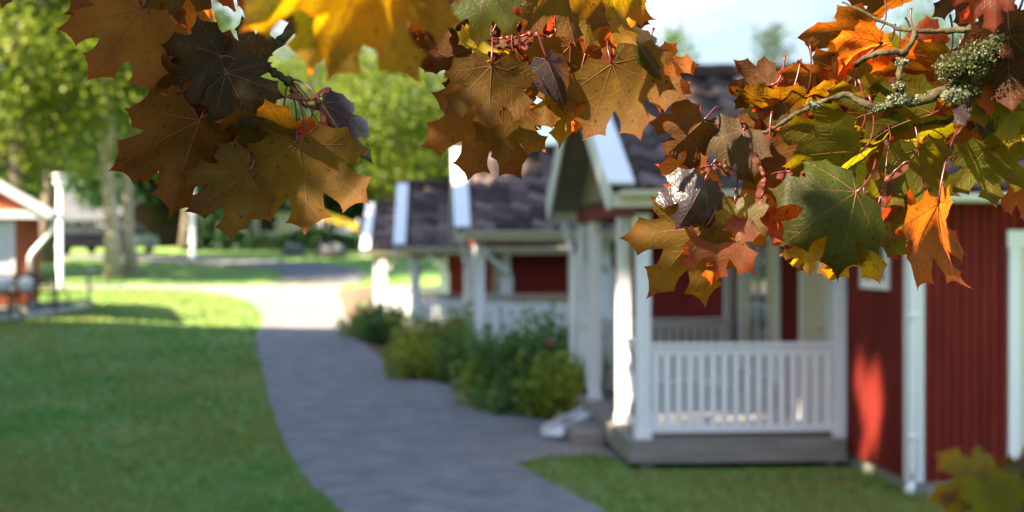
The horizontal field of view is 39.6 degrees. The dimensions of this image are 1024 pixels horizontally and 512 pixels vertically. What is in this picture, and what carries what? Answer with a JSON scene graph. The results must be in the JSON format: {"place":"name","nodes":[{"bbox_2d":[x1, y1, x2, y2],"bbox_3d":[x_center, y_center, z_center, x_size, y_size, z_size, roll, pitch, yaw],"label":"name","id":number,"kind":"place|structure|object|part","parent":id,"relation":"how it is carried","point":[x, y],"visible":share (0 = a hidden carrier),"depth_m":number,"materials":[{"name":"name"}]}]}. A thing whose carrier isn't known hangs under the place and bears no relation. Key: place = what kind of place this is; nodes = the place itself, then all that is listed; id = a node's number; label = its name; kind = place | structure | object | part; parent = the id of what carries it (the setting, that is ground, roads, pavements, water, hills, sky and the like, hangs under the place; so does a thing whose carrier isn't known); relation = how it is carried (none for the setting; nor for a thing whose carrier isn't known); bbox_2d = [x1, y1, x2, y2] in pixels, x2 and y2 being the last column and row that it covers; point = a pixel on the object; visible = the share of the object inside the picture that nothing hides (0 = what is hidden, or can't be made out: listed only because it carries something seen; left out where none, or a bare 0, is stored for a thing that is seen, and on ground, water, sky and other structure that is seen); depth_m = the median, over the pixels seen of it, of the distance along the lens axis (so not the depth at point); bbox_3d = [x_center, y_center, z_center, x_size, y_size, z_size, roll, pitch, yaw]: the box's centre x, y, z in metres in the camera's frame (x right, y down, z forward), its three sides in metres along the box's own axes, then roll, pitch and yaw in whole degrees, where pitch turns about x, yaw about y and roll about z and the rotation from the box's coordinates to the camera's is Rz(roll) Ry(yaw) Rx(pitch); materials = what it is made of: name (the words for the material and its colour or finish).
{"place":"outdoors","nodes":[
{"label":"outdoors","id":0,"kind":"place"},
{"bbox_2d":[63,254,363,283],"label":"road","id":1,"kind":"structure","parent":0,"point":[301,272],"depth_m":63.27,"materials":[{"name":"grey asphalt"}]},
{"bbox_2d":[55,225,136,253],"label":"parked car","id":2,"kind":"object","parent":1,"relation":"on","point":[83,236],"visible":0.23,"depth_m":70.15,"materials":[{"name":"paint"}]},
{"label":"side window","id":3,"kind":"part","parent":2,"relation":"part of","materials":[{"name":"grey glass"}]},
{"bbox_2d":[40,283,622,511],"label":"path","id":4,"kind":"structure","parent":0,"point":[360,431],"depth_m":16.45,"materials":[{"name":"grey stone"}]},
{"bbox_2d":[542,406,591,436],"bbox_3d":[0.700,1.873,16.158,0.261,0.234,1.060,0,0,29],"label":"splash channel","id":5,"kind":"object","parent":4,"relation":"on","point":[556,427],"visible":0.74,"depth_m":16.03,"materials":[{"name":"white paint"}]},
{"bbox_2d":[338,287,386,317],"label":"gravel yard","id":6,"kind":"structure","parent":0,"point":[351,298],"depth_m":49.62,"materials":[{"name":"beige gravel"}]},
{"bbox_2d":[361,339,568,412],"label":"flower bed soil","id":7,"kind":"structure","parent":0,"point":[374,346],"depth_m":32.10,"materials":[{"name":"soil"}]},
{"bbox_2d":[346,299,410,348],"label":"leafy bush","id":8,"kind":"object","parent":7,"relation":"on","point":[376,327],"visible":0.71,"depth_m":32.98,"materials":[{"name":"green plant"}]},
{"bbox_2d":[386,303,473,378],"bbox_3d":[-1.374,1.511,24.973,1.735,1.414,1.690,0,0,0],"label":"leafy bush","id":9,"kind":"object","parent":7,"relation":"on","point":[455,321],"visible":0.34,"depth_m":24.73,"materials":[{"name":"green plant"}]},
{"bbox_2d":[449,378,465,388],"bbox_3d":[-0.798,1.962,21.611,0.272,0.221,0.299,0,0,-39],"label":"stone","id":10,"kind":"object","parent":7,"relation":"on","point":[455,383],"visible":0.27,"depth_m":21.52,"materials":[{"name":"grey stone"}]},
{"bbox_2d":[429,320,499,383],"bbox_3d":[-0.700,1.590,22.966,1.259,1.238,1.254,0,0,0],"label":"leafy bush","id":11,"kind":"object","parent":7,"relation":"on","point":[453,350],"visible":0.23,"depth_m":22.84,"materials":[{"name":"green plant"}]},
{"bbox_2d":[459,298,576,403],"bbox_3d":[0.157,1.373,19.246,1.742,1.562,1.916,0,0,0],"label":"leafy bush","id":12,"kind":"object","parent":7,"relation":"on","point":[507,350],"visible":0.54,"depth_m":19.02,"materials":[{"name":"green plant"}]},
{"bbox_2d":[503,344,611,420],"bbox_3d":[0.592,1.662,18.184,1.372,1.034,1.207,0,0,16],"label":"yellow leaved bush","id":13,"kind":"object","parent":7,"relation":"on","point":[567,375],"visible":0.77,"depth_m":18.03,"materials":[{"name":"green plant"}]},
{"bbox_2d":[523,308,614,411],"bbox_3d":[0.812,1.456,19.281,1.617,1.538,1.467,0,0,0],"label":"flowering bush","id":14,"kind":"object","parent":7,"relation":"on","point":[565,339],"visible":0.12,"depth_m":19.18,"materials":[{"name":"green plant"}]},
{"bbox_2d":[0,233,942,511],"bbox_3d":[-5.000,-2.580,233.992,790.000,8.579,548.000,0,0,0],"label":"ground","id":15,"kind":"structure","parent":0,"point":[398,273],"depth_m":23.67,"materials":[{"name":"green plant"}]},
{"bbox_2d":[0,180,66,318],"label":"gabled house","id":16,"kind":"structure","parent":15,"relation":"on","point":[21,216],"depth_m":35.10,"materials":[{"name":"wood"}]},
{"bbox_2d":[0,221,14,288],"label":"window","id":17,"kind":"structure","parent":16,"relation":"in","point":[7,228],"depth_m":35.08,"materials":[{"name":"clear glass"}]},
{"bbox_2d":[0,114,73,202],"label":"leafy tree","id":18,"kind":"object","parent":15,"relation":"on","point":[31,194],"visible":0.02,"depth_m":91.47,"materials":[{"name":"green plant"}]},
{"bbox_2d":[0,268,93,320],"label":"terrace","id":19,"kind":"structure","parent":15,"relation":"on","point":[8,315],"depth_m":37.53,"materials":[{"name":"grey wood"}]},
{"bbox_2d":[0,273,15,309],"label":"garden chair","id":20,"kind":"object","parent":19,"relation":"on","point":[4,287],"visible":0.94,"depth_m":33.70,"materials":[{"name":"black wood"}]},
{"bbox_2d":[6,273,39,310],"bbox_3d":[-11.496,0.841,33.448,0.610,0.860,0.530,0,0,10],"label":"garden chair","id":21,"kind":"object","parent":19,"relation":"on","point":[25,284],"visible":1,"depth_m":33.52,"materials":[{"name":"black wood"}]},
{"bbox_2d":[39,273,69,309],"bbox_3d":[-10.944,0.839,33.907,0.530,0.860,0.610,0,0,20],"label":"garden chair","id":22,"kind":"object","parent":19,"relation":"on","point":[46,282],"visible":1,"depth_m":33.97,"materials":[{"name":"black wood"}]},
{"bbox_2d":[50,173,69,290],"bbox_3d":[-15.880,-0.786,49.997,0.660,4.230,0.660,0,0,0],"label":"lamp post","id":23,"kind":"object","parent":15,"relation":"on","point":[60,181],"visible":0.95,"depth_m":49.91,"materials":[{"name":"white metal"}]},
{"bbox_2d":[0,0,142,199],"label":"leafy tree","id":24,"kind":"object","parent":15,"relation":"on","point":[16,44],"visible":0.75,"depth_m":54.38,"materials":[{"name":"green plant"}]},
{"bbox_2d":[0,23,146,262],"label":"leafy tree","id":25,"kind":"object","parent":15,"relation":"on","point":[48,252],"visible":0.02,"depth_m":65.64,"materials":[{"name":"green plant"}]},
{"bbox_2d":[55,190,181,246],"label":"distant house","id":26,"kind":"structure","parent":15,"relation":"on","point":[73,213],"depth_m":83.92,"materials":[{"name":"concrete"}]},
{"bbox_2d":[62,221,73,225],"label":"window","id":27,"kind":"structure","parent":26,"relation":"in","point":[68,223],"depth_m":84.27,"materials":[{"name":"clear glass"}]},
{"bbox_2d":[83,214,97,224],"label":"window","id":28,"kind":"structure","parent":26,"relation":"in","point":[95,222],"depth_m":83.10,"materials":[{"name":"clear glass"}]},
{"bbox_2d":[0,0,239,277],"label":"leafy tree","id":29,"kind":"object","parent":15,"relation":"on","point":[112,264],"visible":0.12,"depth_m":57.74,"materials":[{"name":"green plant"}]},
{"bbox_2d":[86,224,158,252],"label":"parked car","id":30,"kind":"object","parent":15,"relation":"on","point":[146,240],"visible":0.33,"depth_m":73.91,"materials":[{"name":"silver metal"}]},
{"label":"side window","id":31,"kind":"part","parent":30,"relation":"part of","materials":[{"name":"grey glass"}]},
{"bbox_2d":[58,120,204,242],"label":"leafy tree","id":32,"kind":"object","parent":15,"relation":"on","point":[140,188],"visible":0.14,"depth_m":83.34,"materials":[{"name":"green plant"}]},
{"bbox_2d":[33,2,229,273],"bbox_3d":[-15.772,-6.700,59.925,9.511,15.325,10.297,0,0,0],"label":"leafy tree","id":33,"kind":"object","parent":15,"relation":"on","point":[130,261],"visible":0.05,"depth_m":59.81,"materials":[{"name":"green plant"}]},
{"bbox_2d":[189,189,195,261],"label":"lamp post","id":34,"kind":"object","parent":15,"relation":"on","point":[192,256],"visible":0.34,"depth_m":65.89,"materials":[{"name":"white paint"}]},
{"bbox_2d":[122,0,280,249],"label":"leafy tree","id":35,"kind":"object","parent":15,"relation":"on","point":[182,244],"visible":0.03,"depth_m":77.58,"materials":[{"name":"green plant"}]},
{"bbox_2d":[216,7,320,221],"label":"leafy tree","id":36,"kind":"object","parent":15,"relation":"on","point":[276,52],"visible":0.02,"depth_m":85.01,"materials":[{"name":"green plant"}]},
{"bbox_2d":[184,208,362,250],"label":"hedge","id":37,"kind":"object","parent":15,"relation":"on","point":[209,236],"visible":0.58,"depth_m":76.30,"materials":[{"name":"green plant"}]},
{"bbox_2d":[251,197,313,234],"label":"distant house","id":38,"kind":"structure","parent":15,"relation":"on","point":[284,211],"depth_m":87.95,"materials":[{"name":"concrete"}]},
{"bbox_2d":[258,214,277,232],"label":"window","id":39,"kind":"structure","parent":38,"relation":"in","point":[269,227],"depth_m":87.93,"materials":[{"name":"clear glass"}]},
{"bbox_2d":[281,243,305,254],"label":"stone","id":40,"kind":"object","parent":15,"relation":"on","point":[292,249],"visible":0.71,"depth_m":70.64,"materials":[{"name":"grey stone"}]},
{"bbox_2d":[314,242,346,257],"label":"stone","id":41,"kind":"object","parent":15,"relation":"on","point":[331,250],"visible":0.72,"depth_m":68.55,"materials":[{"name":"grey stone"}]},
{"bbox_2d":[262,24,409,228],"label":"leafy tree","id":42,"kind":"object","parent":15,"relation":"on","point":[319,76],"visible":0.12,"depth_m":82.37,"materials":[{"name":"green plant"}]},
{"bbox_2d":[320,212,358,232],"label":"yellow awning","id":43,"kind":"object","parent":15,"relation":"on","point":[341,221],"visible":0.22,"depth_m":80.03,"materials":[{"name":"fabric"}]},
{"bbox_2d":[330,307,393,337],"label":"border plant","id":44,"kind":"object","parent":15,"relation":"on","point":[340,323],"visible":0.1,"depth_m":34.46,"materials":[{"name":"green plant"}]},
{"bbox_2d":[296,99,445,234],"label":"leafy tree","id":45,"kind":"object","parent":15,"relation":"on","point":[354,212],"visible":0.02,"depth_m":89.59,"materials":[{"name":"green plant"}]},
{"bbox_2d":[298,47,461,204],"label":"leafy tree","id":46,"kind":"object","parent":15,"relation":"on","point":[390,115],"visible":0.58,"depth_m":80.13,"materials":[{"name":"green plant"}]},
{"bbox_2d":[377,335,455,380],"bbox_3d":[-1.561,1.712,23.584,1.326,0.763,1.272,0,0,0],"label":"border plant","id":47,"kind":"object","parent":15,"relation":"on","point":[414,361],"visible":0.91,"depth_m":23.34,"materials":[{"name":"green plant"}]},
{"bbox_2d":[383,72,461,179],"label":"leafy tree","id":48,"kind":"object","parent":15,"relation":"on","point":[442,171],"visible":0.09,"depth_m":86.28,"materials":[{"name":"green plant"}]},
{"bbox_2d":[361,201,491,325],"bbox_3d":[-0.905,0.608,44.038,7.305,4.631,6.120,0,0,-3],"label":"cabin","id":49,"kind":"object","parent":15,"relation":"on","point":[378,235],"visible":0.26,"depth_m":41.60,"materials":[{"name":"tile"}]},
{"bbox_2d":[393,180,567,340],"bbox_3d":[0.923,0.552,33.064,7.305,4.631,6.120,0,0,-3],"label":"cabin","id":50,"kind":"object","parent":15,"relation":"on","point":[422,220],"visible":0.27,"depth_m":30.63,"materials":[{"name":"tile"}]},
{"bbox_2d":[495,260,499,293],"bbox_3d":[-0.326,0.969,33.952,0.043,1.750,2.040,0,0,-3],"label":"window","id":51,"kind":"structure","parent":50,"relation":"in","point":[497,270],"depth_m":33.92,"materials":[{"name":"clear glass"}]},
{"bbox_2d":[446,345,528,405],"bbox_3d":[-0.252,1.628,19.489,1.297,0.939,1.313,0,0,0],"label":"border plant","id":52,"kind":"object","parent":15,"relation":"on","point":[468,379],"visible":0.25,"depth_m":19.17,"materials":[{"name":"green plant"}]},
{"bbox_2d":[456,360,562,416],"bbox_3d":[0.135,1.739,18.481,1.461,0.765,1.416,0,0,-27],"label":"border plant","id":53,"kind":"object","parent":15,"relation":"on","point":[495,403],"visible":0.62,"depth_m":18.35,"materials":[{"name":"green plant"}]},
{"bbox_2d":[0,0,1023,307],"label":"maple tree","id":54,"kind":"object","parent":15,"relation":"on","point":[888,122],"visible":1,"depth_m":1.15,"materials":[{"name":"orange plant"}]},
{"bbox_2d":[448,144,722,388],"bbox_3d":[2.514,0.354,25.074,7.305,4.631,6.120,0,0,-3],"label":"cabin","id":55,"kind":"object","parent":15,"relation":"on","point":[492,208],"visible":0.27,"depth_m":22.66,"materials":[{"name":"tile"}]},
{"bbox_2d":[574,250,576,324],"bbox_3d":[1.243,0.771,25.956,0.042,1.750,2.040,0,0,-3],"label":"window","id":56,"kind":"structure","parent":55,"relation":"in","point":[575,252],"depth_m":26.71,"materials":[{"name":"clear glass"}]},
{"bbox_2d":[657,15,703,63],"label":"leafy tree","id":57,"kind":"object","parent":15,"relation":"on","point":[673,35],"visible":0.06,"depth_m":94.58,"materials":[{"name":"green plant"}]},
{"bbox_2d":[745,14,807,64],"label":"leafy tree","id":58,"kind":"object","parent":15,"relation":"on","point":[769,45],"visible":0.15,"depth_m":104.79,"materials":[{"name":"green plant"}]},
{"bbox_2d":[546,64,1023,495],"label":"cabin","id":59,"kind":"object","parent":15,"relation":"on","point":[895,376],"visible":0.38,"depth_m":13.61,"materials":[{"name":"wood"}]},
{"bbox_2d":[737,235,779,382],"bbox_3d":[2.949,0.556,17.080,0.042,1.750,2.040,0,0,-4],"label":"window","id":60,"kind":"structure","parent":59,"relation":"in","point":[758,295],"depth_m":16.92,"materials":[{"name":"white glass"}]},
{"bbox_2d":[799,261,831,431],"bbox_3d":[3.100,0.666,14.665,0.078,2.150,1.140,0,0,-4],"label":"door","id":61,"kind":"structure","parent":59,"relation":"in","point":[815,289],"depth_m":14.64,"materials":[{"name":"beige paint"}]},
{"bbox_2d":[860,247,889,289],"bbox_3d":[3.275,-0.007,12.841,0.027,0.610,0.760,0,0,-4],"label":"window","id":62,"kind":"structure","parent":59,"relation":"in","point":[866,282],"depth_m":12.62,"materials":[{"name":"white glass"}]},
{"bbox_2d":[1007,230,1023,459],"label":"door","id":63,"kind":"structure","parent":59,"relation":"in","point":[1015,241],"depth_m":11.98,"materials":[{"name":"beige paint"}]},
{"bbox_2d":[812,2,847,62],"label":"leafy tree","id":64,"kind":"object","parent":15,"relation":"on","point":[828,20],"visible":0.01,"depth_m":109.26,"materials":[{"name":"green plant"}]},
{"bbox_2d":[878,0,975,54],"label":"leafy tree","id":65,"kind":"object","parent":15,"relation":"on","point":[928,14],"visible":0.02,"depth_m":98.98,"materials":[{"name":"green plant"}]},
{"bbox_2d":[927,443,1023,511],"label":"young maple","id":66,"kind":"object","parent":15,"relation":"on","point":[982,481],"visible":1,"depth_m":0.59,"materials":[{"name":"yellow plant"}]},
{"bbox_2d":[0,0,1023,232],"label":"sky","id":67,"kind":"structure","parent":0,"point":[723,27],"materials":[{"name":"white"}]}
]}

